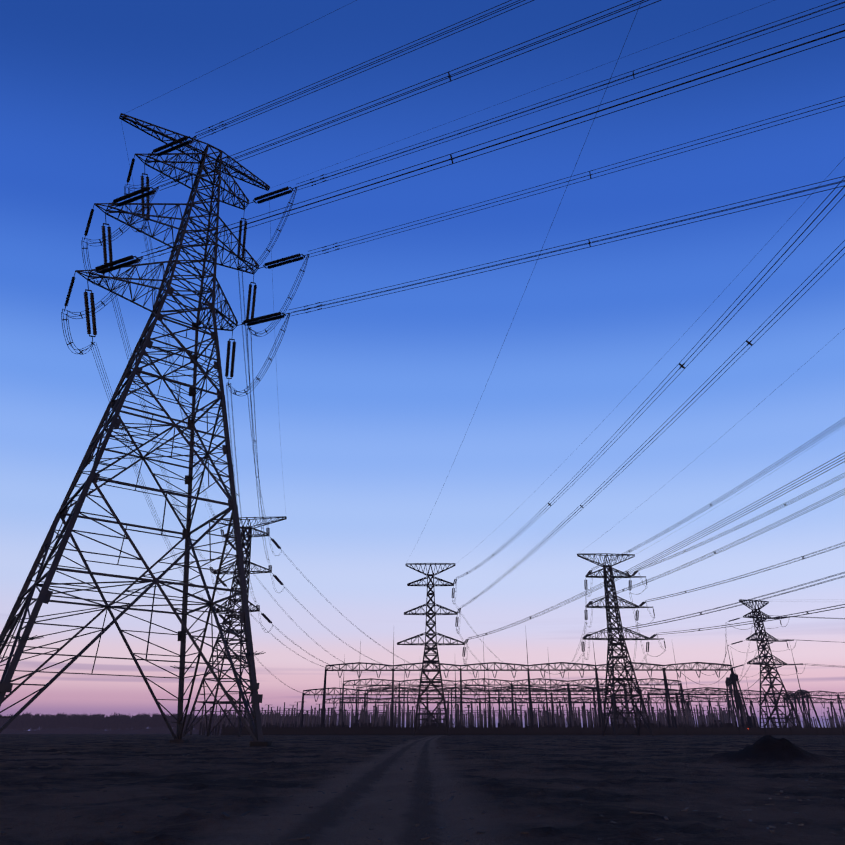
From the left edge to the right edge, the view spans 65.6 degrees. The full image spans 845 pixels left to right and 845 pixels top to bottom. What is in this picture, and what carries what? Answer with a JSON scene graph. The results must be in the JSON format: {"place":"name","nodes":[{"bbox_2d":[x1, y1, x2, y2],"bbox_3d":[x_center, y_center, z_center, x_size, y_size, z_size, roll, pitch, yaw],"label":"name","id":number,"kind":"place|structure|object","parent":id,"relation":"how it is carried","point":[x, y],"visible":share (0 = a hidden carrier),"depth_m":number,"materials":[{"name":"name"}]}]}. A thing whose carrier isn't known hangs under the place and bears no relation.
{"place":"outdoors","nodes":[
{"label":"outdoors","id":0,"kind":"place"},
{"bbox_2d":[0,727,220,733],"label":"field bank","id":1,"kind":"structure","parent":0,"point":[154,730],"depth_m":380.97,"materials":[{"name":"black soil"}]},
{"bbox_2d":[0,735,844,844],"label":"field soil","id":2,"kind":"structure","parent":0,"point":[767,790],"depth_m":11.49,"materials":[{"name":"black soil"}]},
{"bbox_2d":[0,734,844,749],"bbox_3d":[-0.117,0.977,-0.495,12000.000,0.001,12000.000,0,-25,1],"label":"field ground","id":3,"kind":"structure","parent":0,"point":[12,741],"depth_m":142.21,"materials":[{"name":"soil"}]},
{"bbox_2d":[182,516,421,736],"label":"pylon","id":4,"kind":"object","parent":3,"relation":"on","point":[249,535],"visible":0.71,"depth_m":187.93,"materials":[{"name":"grey metal"}]},
{"bbox_2d":[0,712,796,730],"bbox_3d":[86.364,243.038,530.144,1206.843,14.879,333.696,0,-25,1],"label":"tree line","id":5,"kind":"object","parent":3,"relation":"on","point":[26,721],"visible":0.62,"depth_m":393.26,"materials":[{"name":"grey plant"}]},
{"bbox_2d":[0,0,844,746],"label":"pylon","id":6,"kind":"object","parent":3,"relation":"on","point":[112,422],"visible":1,"depth_m":60.85,"materials":[{"name":"metal"}]},
{"bbox_2d":[190,626,844,734],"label":"substation gantries","id":7,"kind":"object","parent":3,"relation":"on","point":[679,718],"visible":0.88,"depth_m":293.45,"materials":[{"name":"grey metal"}]},
{"bbox_2d":[397,1,844,735],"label":"pylon","id":8,"kind":"object","parent":3,"relation":"on","point":[431,635],"visible":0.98,"depth_m":169.59,"materials":[{"name":"grey metal"}]},
{"bbox_2d":[544,328,844,735],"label":"pylon","id":9,"kind":"object","parent":3,"relation":"on","point":[615,607],"visible":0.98,"depth_m":200.85,"materials":[{"name":"grey metal"}]},
{"bbox_2d":[682,599,844,727],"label":"pylon","id":10,"kind":"object","parent":3,"relation":"on","point":[767,667],"visible":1,"depth_m":271.31,"materials":[{"name":"grey metal"}]},
{"bbox_2d":[0,0,844,730],"label":"sky","id":11,"kind":"structure","parent":0,"point":[377,399],"materials":[{"name":"blue"}]},
{"bbox_2d":[221,727,844,734],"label":"perimeter wall","id":12,"kind":"structure","parent":0,"point":[520,731],"depth_m":243.09,"materials":[{"name":"concrete"}]}
]}

